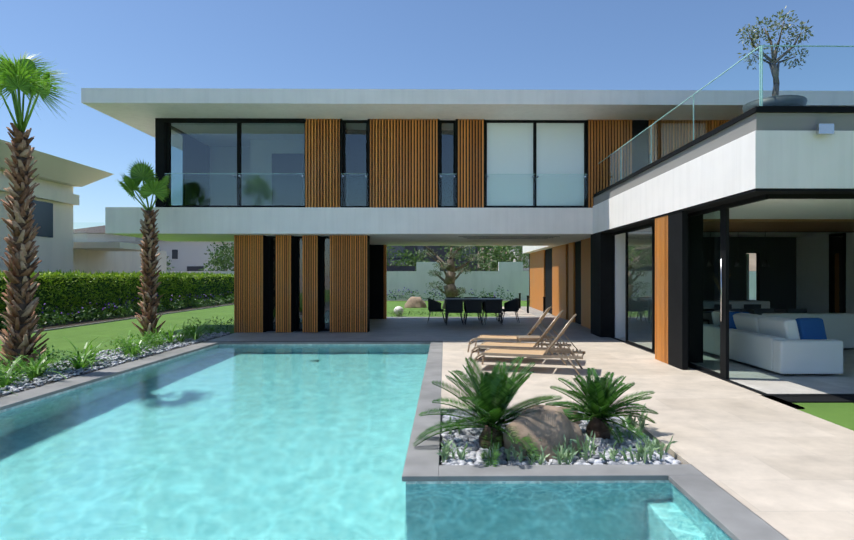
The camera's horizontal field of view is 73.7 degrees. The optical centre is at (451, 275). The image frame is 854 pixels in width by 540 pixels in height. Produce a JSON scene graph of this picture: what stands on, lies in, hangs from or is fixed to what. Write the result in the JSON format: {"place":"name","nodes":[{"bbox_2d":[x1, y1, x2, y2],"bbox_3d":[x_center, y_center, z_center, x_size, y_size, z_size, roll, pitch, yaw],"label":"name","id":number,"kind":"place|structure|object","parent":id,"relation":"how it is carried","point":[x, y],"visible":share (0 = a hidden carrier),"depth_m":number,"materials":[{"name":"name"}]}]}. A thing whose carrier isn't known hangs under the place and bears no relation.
{"place":"outdoors","nodes":[
{"label":"outdoors","id":0,"kind":"place"},
{"bbox_2d":[0,170,166,277],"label":"neighbour house","id":1,"kind":"structure","parent":0,"point":[57,251],"depth_m":27.39,"materials":[{"name":"white paint"}]},
{"bbox_2d":[30,200,52,237],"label":"neighbour windows","id":2,"kind":"structure","parent":1,"relation":"in","point":[43,214],"depth_m":26.05,"materials":[{"name":"grey glass"}]},
{"bbox_2d":[0,139,113,186],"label":"neighbour roof","id":3,"kind":"structure","parent":1,"relation":"attached to","point":[54,169],"depth_m":25.71,"materials":[{"name":"white paint"}]},
{"bbox_2d":[73,233,143,241],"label":"roof","id":4,"kind":"structure","parent":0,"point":[104,237],"depth_m":59.49,"materials":[{"name":"grey"}]},
{"bbox_2d":[73,225,104,232],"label":"roof","id":5,"kind":"structure","parent":4,"relation":"on","point":[94,229],"depth_m":60.46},
{"bbox_2d":[73,223,159,250],"bbox_3d":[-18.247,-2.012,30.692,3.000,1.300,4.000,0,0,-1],"label":"neighbouring house","id":6,"kind":"structure","parent":0,"point":[107,246],"depth_m":28.75,"materials":[{"name":"white paint"}]},
{"bbox_2d":[387,266,414,270],"bbox_3d":[-4.880,-0.437,38.142,4.900,0.350,0.600,0,0,-1],"label":"neighbour planter box","id":7,"kind":"object","parent":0,"point":[400,268],"visible":0.21,"depth_m":37.86,"materials":[{"name":"grey concrete"}]},
{"bbox_2d":[0,300,853,430],"bbox_3d":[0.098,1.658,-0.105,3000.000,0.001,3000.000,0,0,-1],"label":"lawn","id":8,"kind":"structure","parent":0,"point":[839,414],"depth_m":16.76,"materials":[{"name":"green plant"}]},
{"bbox_2d":[0,333,232,397],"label":"pebble bed","id":9,"kind":"object","parent":8,"relation":"on","point":[36,386],"depth_m":9.86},
{"bbox_2d":[0,49,75,371],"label":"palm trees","id":10,"kind":"object","parent":9,"relation":"on","point":[25,77],"visible":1,"depth_m":9.56,"materials":[{"name":"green plant"}]},
{"bbox_2d":[0,360,125,394],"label":"pebbles","id":11,"kind":"object","parent":9,"relation":"on","point":[46,376],"visible":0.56,"depth_m":9.15,"materials":[{"name":"grey stone"}]},
{"bbox_2d":[0,321,214,385],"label":"plants","id":12,"kind":"object","parent":9,"relation":"on","point":[155,341],"visible":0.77,"depth_m":10.90,"materials":[{"name":"green plant"}]},
{"bbox_2d":[0,319,220,395],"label":"strap plants","id":13,"kind":"object","parent":9,"relation":"on","point":[85,359],"visible":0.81,"depth_m":10.19,"materials":[{"name":"green plant"}]},
{"bbox_2d":[63,332,229,361],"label":"pebbles","id":14,"kind":"object","parent":9,"relation":"on","point":[150,352],"visible":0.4,"depth_m":12.38,"materials":[{"name":"white stone"}]},
{"bbox_2d":[0,302,233,335],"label":"bed soil","id":15,"kind":"structure","parent":8,"relation":"on","point":[57,325],"depth_m":21.11,"materials":[{"name":"brown soil"}]},
{"bbox_2d":[0,269,233,329],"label":"hedge","id":16,"kind":"object","parent":15,"relation":"on","point":[67,275],"depth_m":22.40,"materials":[{"name":"green plant"}]},
{"bbox_2d":[3,304,233,336],"bbox_3d":[-12.213,1.678,30.759,0.070,0.120,42.000,0,0,-1],"label":"lawn edging","id":17,"kind":"object","parent":8,"relation":"on","point":[121,319],"visible":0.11,"depth_m":20.11,"materials":[{"name":"stone"}]},
{"bbox_2d":[116,158,170,338],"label":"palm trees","id":18,"kind":"object","parent":8,"relation":"on","point":[138,174],"visible":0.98,"depth_m":14.54,"materials":[{"name":"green plant"}]},
{"bbox_2d":[156,240,233,270],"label":"neighbouring house","id":19,"kind":"structure","parent":8,"relation":"on","point":[190,253],"depth_m":61.58,"materials":[{"name":"grey paint"}]},
{"bbox_2d":[172,250,203,270],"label":"window","id":20,"kind":"structure","parent":19,"relation":"in","point":[189,268],"depth_m":61.53,"materials":[{"name":"grey glass"}]},
{"bbox_2d":[0,286,513,332],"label":"bed plants","id":21,"kind":"object","parent":8,"relation":"on","point":[57,315],"visible":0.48,"depth_m":22.47,"materials":[{"name":"green plant"}]},
{"bbox_2d":[42,287,507,314],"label":"bed flowers","id":22,"kind":"object","parent":8,"relation":"on","point":[207,297],"visible":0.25,"depth_m":23.65,"materials":[{"name":"purple plant"}]},
{"bbox_2d":[0,344,732,539],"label":"pool shell","id":23,"kind":"object","parent":8,"relation":"in","point":[448,482],"depth_m":4.69},
{"bbox_2d":[0,345,731,539],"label":"pool water","id":24,"kind":"structure","parent":23,"relation":"in","point":[264,442],"depth_m":4.99,"materials":[{"name":"teal liquid"}]},
{"bbox_2d":[340,341,418,341],"bbox_3d":[-3.110,1.662,14.033,4.600,0.052,0.025,0,0,-1],"label":"overflow slot","id":25,"kind":"object","parent":23,"relation":"on","point":[379,341],"visible":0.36,"depth_m":14.05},
{"bbox_2d":[0,341,787,539],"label":"pool coping","id":26,"kind":"object","parent":23,"relation":"on","point":[730,516],"visible":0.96,"depth_m":4.80,"materials":[{"name":"grey stone"}]},
{"bbox_2d":[394,306,402,315],"bbox_3d":[-2.129,1.448,22.922,0.400,0.400,0.400,0,0,-1],"label":"sphere lamp","id":27,"kind":"object","parent":8,"relation":"on","point":[397,309],"visible":0.85,"depth_m":22.78,"materials":[{"name":"white plastic"}]},
{"bbox_2d":[208,317,614,340],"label":"covered terrace","id":28,"kind":"structure","parent":8,"relation":"on","point":[414,329],"depth_m":16.27,"materials":[{"name":"stone"}]},
{"bbox_2d":[427,298,444,322],"bbox_3d":[-0.523,1.219,19.709,0.621,0.843,0.580,0,0,-1],"label":"dining chair","id":29,"kind":"object","parent":28,"relation":"on","point":[434,306],"visible":0.96,"depth_m":19.44,"materials":[{"name":"black fabric"}]},
{"bbox_2d":[446,299,462,324],"bbox_3d":[0.104,1.219,19.026,0.580,0.843,0.621,0,0,-1],"label":"dining chair","id":30,"kind":"object","parent":28,"relation":"on","point":[454,305],"visible":0.98,"depth_m":18.75,"materials":[{"name":"black fabric"}]},
{"bbox_2d":[463,297,479,320],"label":"dining chair","id":31,"kind":"object","parent":28,"relation":"on","point":[464,308],"visible":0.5,"depth_m":20.65,"materials":[{"name":"black fabric"}]},
{"bbox_2d":[444,298,502,323],"bbox_3d":[0.751,1.228,19.729,1.990,0.820,0.950,0,0,-1],"label":"dining table","id":32,"kind":"object","parent":28,"relation":"on","point":[464,299],"visible":0.6,"depth_m":19.30,"materials":[{"name":"grey"}]},
{"bbox_2d":[465,299,482,324],"bbox_3d":[0.734,1.219,19.034,0.580,0.843,0.621,0,0,-1],"label":"dining chair","id":33,"kind":"object","parent":28,"relation":"on","point":[473,305],"visible":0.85,"depth_m":18.75,"materials":[{"name":"black fabric"}]},
{"bbox_2d":[481,297,497,321],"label":"dining chair","id":34,"kind":"object","parent":28,"relation":"on","point":[483,308],"visible":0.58,"depth_m":20.66,"materials":[{"name":"black fabric"}]},
{"bbox_2d":[484,299,501,323],"bbox_3d":[1.384,1.219,19.041,0.580,0.843,0.621,0,0,-1],"label":"dining chair","id":35,"kind":"object","parent":28,"relation":"on","point":[492,305],"visible":0.96,"depth_m":18.76,"materials":[{"name":"black fabric"}]},
{"bbox_2d":[500,298,519,322],"bbox_3d":[2.026,1.219,19.738,0.621,0.843,0.580,0,0,-1],"label":"dining chair","id":36,"kind":"object","parent":28,"relation":"on","point":[511,305],"visible":0.88,"depth_m":19.48,"materials":[{"name":"grey wicker"}]},
{"bbox_2d":[404,296,426,307],"bbox_3d":[-1.833,1.457,29.200,1.152,0.735,0.931,0,0,-1],"label":"boulder","id":37,"kind":"object","parent":8,"relation":"on","point":[415,302],"visible":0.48,"depth_m":28.91,"materials":[{"name":"beige stone"}]},
{"bbox_2d":[387,246,477,270],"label":"tree","id":38,"kind":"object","parent":8,"relation":"on","point":[441,252],"depth_m":57.88,"materials":[{"name":"green plant"}]},
{"bbox_2d":[417,246,483,308],"bbox_3d":[-0.276,-0.225,26.927,3.740,3.885,1.327,0,0,-1],"label":"tree","id":39,"kind":"object","parent":8,"relation":"on","point":[450,288],"visible":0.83,"depth_m":26.81,"materials":[{"name":"brown plant"}]},
{"bbox_2d":[155,262,755,299],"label":"garden wall","id":40,"kind":"structure","parent":8,"relation":"on","point":[512,278],"depth_m":36.91,"materials":[{"name":"white paint"}]},
{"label":"tree trunks","id":41,"kind":"object","parent":8,"relation":"on","visible":0},
{"bbox_2d":[167,242,528,270],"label":"trees","id":42,"kind":"object","parent":41,"relation":"attached to","point":[223,260],"visible":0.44,"depth_m":45.45,"materials":[{"name":"green plant"}]},
{"bbox_2d":[0,0,853,228],"label":"sky","id":43,"kind":"structure","parent":0,"point":[218,44],"materials":[{"name":"blue"}]},
{"bbox_2d":[387,246,475,264],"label":"foliage","id":44,"kind":"object","parent":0,"point":[401,248],"visible":0.21,"depth_m":57.74,"materials":[{"name":"green plant"}]},
{"bbox_2d":[81,88,853,328],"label":"house","id":45,"kind":"structure","parent":0,"point":[777,159],"depth_m":15.00,"materials":[{"name":"white paint"}]},
{"bbox_2d":[234,119,729,363],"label":"house wood slats","id":46,"kind":"object","parent":45,"relation":"attached to","point":[661,288],"visible":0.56,"depth_m":15.73,"materials":[{"name":"brown wood"}]},
{"bbox_2d":[384,238,590,328],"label":"house wooden boards","id":47,"kind":"object","parent":45,"relation":"attached to","point":[563,277],"visible":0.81,"depth_m":21.32,"materials":[{"name":"brown wood"}]},
{"bbox_2d":[166,46,853,205],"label":"house balustrades","id":48,"kind":"object","parent":45,"relation":"attached to","point":[642,162],"visible":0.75,"depth_m":10.95,"materials":[{"name":"clear glass"}]},
{"bbox_2d":[164,45,853,173],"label":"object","id":49,"kind":"object","parent":48,"relation":"attached to","point":[761,75],"visible":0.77,"depth_m":7.66,"materials":[{"name":"clear glass"}]},
{"bbox_2d":[210,129,853,337],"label":"house interior","id":50,"kind":"object","parent":45,"relation":"attached to","point":[776,283],"depth_m":16.99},
{"bbox_2d":[232,124,833,321],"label":"house fixings","id":51,"kind":"object","parent":45,"relation":"attached to","point":[824,129],"visible":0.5,"depth_m":7.38,"materials":[{"name":"metal"}]},
{"bbox_2d":[487,123,748,299],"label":"window","id":52,"kind":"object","parent":45,"relation":"attached to","point":[559,150],"visible":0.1,"depth_m":15.87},
{"bbox_2d":[627,210,719,372],"bbox_3d":[8.090,0.288,9.180,11.407,2.680,4.035,0,0,31],"label":"glass panel","id":53,"kind":"object","parent":45,"relation":"attached to","point":[639,286],"visible":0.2,"depth_m":12.45,"materials":[{"name":"clear glass"}]},
{"bbox_2d":[593,113,853,205],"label":"grey house band","id":54,"kind":"object","parent":45,"relation":"attached to","point":[789,121],"visible":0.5,"depth_m":7.88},
{"bbox_2d":[742,95,807,112],"bbox_3d":[4.626,-2.347,8.166,0.820,0.230,0.820,0,0,-1],"label":"planter","id":55,"kind":"object","parent":45,"relation":"on","point":[790,100],"depth_m":7.82,"materials":[{"name":"grey concrete"}]},
{"bbox_2d":[735,6,813,95],"bbox_3d":[4.650,-3.141,8.173,1.110,1.408,0.473,0,0,-1],"label":"tree","id":56,"kind":"object","parent":55,"relation":"in","point":[774,67],"visible":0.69,"depth_m":8.15,"materials":[{"name":"green plant"}]},
{"bbox_2d":[703,199,853,218],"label":"house ceilings","id":57,"kind":"object","parent":45,"relation":"attached to","point":[804,209],"depth_m":10.04,"materials":[{"name":"white paint"}]},
{"bbox_2d":[707,232,769,266],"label":"pendant lights","id":58,"kind":"object","parent":57,"relation":"hanging from","point":[764,264],"visible":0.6,"depth_m":14.35,"materials":[{"name":"grey metal"}]},
{"bbox_2d":[703,219,853,231],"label":"ceiling beam","id":59,"kind":"structure","parent":45,"relation":"attached to","point":[791,225],"depth_m":12.51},
{"bbox_2d":[510,246,528,270],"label":"house","id":60,"kind":"structure","parent":0,"point":[525,269],"depth_m":70.00,"materials":[{"name":"grey paint"}]},
{"bbox_2d":[500,306,555,316],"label":"paved floor","id":61,"kind":"structure","parent":0,"point":[536,312],"depth_m":24.46,"materials":[{"name":"grey stone"}]},
{"bbox_2d":[502,307,534,315],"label":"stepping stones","id":62,"kind":"object","parent":61,"relation":"on","point":[519,314],"visible":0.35,"depth_m":24.34,"materials":[{"name":"stone"}]},
{"bbox_2d":[519,293,545,312],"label":"bollards","id":63,"kind":"object","parent":61,"relation":"on","point":[528,303],"visible":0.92,"depth_m":24.69,"materials":[{"name":"black metal"}]},
{"bbox_2d":[478,246,755,270],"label":"hill","id":64,"kind":"structure","parent":0,"point":[752,261],"depth_m":330.99,"materials":[{"name":"green plant"}]},
{"bbox_2d":[441,340,853,539],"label":"terrace","id":65,"kind":"structure","parent":0,"point":[784,468],"depth_m":6.00,"materials":[{"name":"stone"}]},
{"bbox_2d":[467,307,555,354],"bbox_3d":[1.320,1.160,12.187,1.857,0.974,0.700,0,0,15],"label":"lounge chair","id":66,"kind":"object","parent":65,"relation":"on","point":[503,337],"visible":0.75,"depth_m":12.04,"materials":[{"name":"beige fabric"}]},
{"bbox_2d":[470,310,570,364],"bbox_3d":[1.324,1.160,10.886,1.857,0.974,0.700,0,0,15],"label":"lounge chair","id":67,"kind":"object","parent":65,"relation":"on","point":[511,345],"visible":0.88,"depth_m":10.76,"materials":[{"name":"beige fabric"}]},
{"bbox_2d":[473,314,584,374],"bbox_3d":[1.347,1.160,9.861,1.857,0.974,0.700,0,0,16],"label":"lounge chair","id":68,"kind":"object","parent":65,"relation":"on","point":[538,353],"visible":0.98,"depth_m":9.74,"materials":[{"name":"beige fabric"}]},
{"bbox_2d":[517,335,542,357],"bbox_3d":[1.569,1.438,11.462,0.460,0.400,0.460,0,0,-1],"label":"side table","id":69,"kind":"object","parent":65,"relation":"on","point":[528,337],"visible":0.35,"depth_m":11.31,"materials":[{"name":"beige"}]},
{"bbox_2d":[439,415,657,464],"bbox_3d":[0.971,2.423,5.965,2.180,1.430,2.080,0,0,-1],"label":"planter bed","id":70,"kind":"object","parent":65,"relation":"on","point":[440,457],"depth_m":5.61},
{"bbox_2d":[440,410,680,464],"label":"planter pebbles","id":71,"kind":"object","parent":70,"relation":"on","point":[463,437],"visible":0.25,"depth_m":5.36,"materials":[{"name":"white stone"}]},
{"bbox_2d":[413,356,572,466],"bbox_3d":[0.420,1.265,5.577,1.595,0.885,1.531,0,0,-1],"label":"cycad","id":72,"kind":"object","parent":71,"relation":"on","point":[494,394],"visible":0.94,"depth_m":5.46,"materials":[{"name":"green plant"}]},
{"bbox_2d":[503,405,584,461],"bbox_3d":[0.884,1.493,5.420,0.782,0.546,0.541,0,0,-1],"label":"boulder","id":73,"kind":"object","parent":71,"relation":"on","point":[549,427],"visible":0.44,"depth_m":5.25,"materials":[{"name":"brown stone"}]},
{"bbox_2d":[437,403,677,464],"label":"succulents","id":74,"kind":"object","parent":71,"relation":"on","point":[649,448],"visible":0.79,"depth_m":5.13,"materials":[{"name":"green plant"}]},
{"bbox_2d":[559,407,579,424],"bbox_3d":[1.274,1.601,6.458,0.333,0.234,0.299,0,0,36],"label":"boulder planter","id":75,"kind":"object","parent":71,"relation":"on","point":[577,422],"visible":0.06,"depth_m":6.41,"materials":[{"name":"brown stone"}]},
{"bbox_2d":[545,367,658,442],"bbox_3d":[1.558,1.359,5.871,1.168,0.698,1.244,0,0,-1],"label":"cycad","id":76,"kind":"object","parent":71,"relation":"on","point":[598,407],"visible":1,"depth_m":5.83,"materials":[{"name":"green plant"}]},
{"bbox_2d":[537,309,853,393],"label":"interior floor","id":77,"kind":"structure","parent":0,"point":[761,379],"depth_m":8.94,"materials":[{"name":"tile"}]},
{"bbox_2d":[155,106,853,378],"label":"dark house frames","id":78,"kind":"structure","parent":77,"relation":"on","point":[603,285],"depth_m":15.75,"materials":[{"name":"black metal"}]},
{"bbox_2d":[610,337,853,402],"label":"door tracks","id":79,"kind":"object","parent":77,"relation":"on","point":[820,398],"depth_m":7.71},
{"bbox_2d":[703,304,806,323],"bbox_3d":[7.186,1.213,14.425,2.700,0.850,2.000,0,0,-1],"label":"indoor dining","id":80,"kind":"object","parent":77,"relation":"on","point":[757,309],"visible":0.04,"depth_m":13.87,"materials":[{"name":"grey"}]},
{"bbox_2d":[703,324,842,373],"bbox_3d":[5.792,1.318,10.735,1.030,0.560,3.150,0,0,-1],"label":"sofa","id":81,"kind":"object","parent":77,"relation":"on","point":[779,355],"visible":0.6,"depth_m":9.19,"materials":[{"name":"white fabric"}]},
{"bbox_2d":[712,310,799,339],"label":"sofa back cushions","id":82,"kind":"object","parent":81,"relation":"on","point":[786,328],"visible":0.4,"depth_m":10.02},
{"bbox_2d":[729,312,826,339],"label":"sofa pillows","id":83,"kind":"object","parent":81,"relation":"on","point":[811,328],"visible":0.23,"depth_m":9.52,"materials":[{"name":"blue fabric"}]},
{"bbox_2d":[762,313,853,347],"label":"sofa","id":84,"kind":"object","parent":77,"relation":"on","point":[839,326],"visible":0.25,"depth_m":12.39,"materials":[{"name":"white fabric"}]},
{"bbox_2d":[703,300,769,323],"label":"kitchen island","id":85,"kind":"structure","parent":0,"point":[737,304],"depth_m":15.58,"materials":[{"name":"black"}]},
{"bbox_3d":[7.520,0.603,15.879,0.100,0.230,0.095,0,0,-1],"label":"vase","id":86,"kind":"object","parent":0,"visible":0},
{"bbox_2d":[712,271,729,289],"bbox_3d":[7.533,0.123,15.867,0.580,0.729,0.575,0,0,-1],"label":"dried plant","id":87,"kind":"object","parent":86,"relation":"in","point":[715,281],"depth_m":15.88,"materials":[{"name":"brown plant"}]}
]}

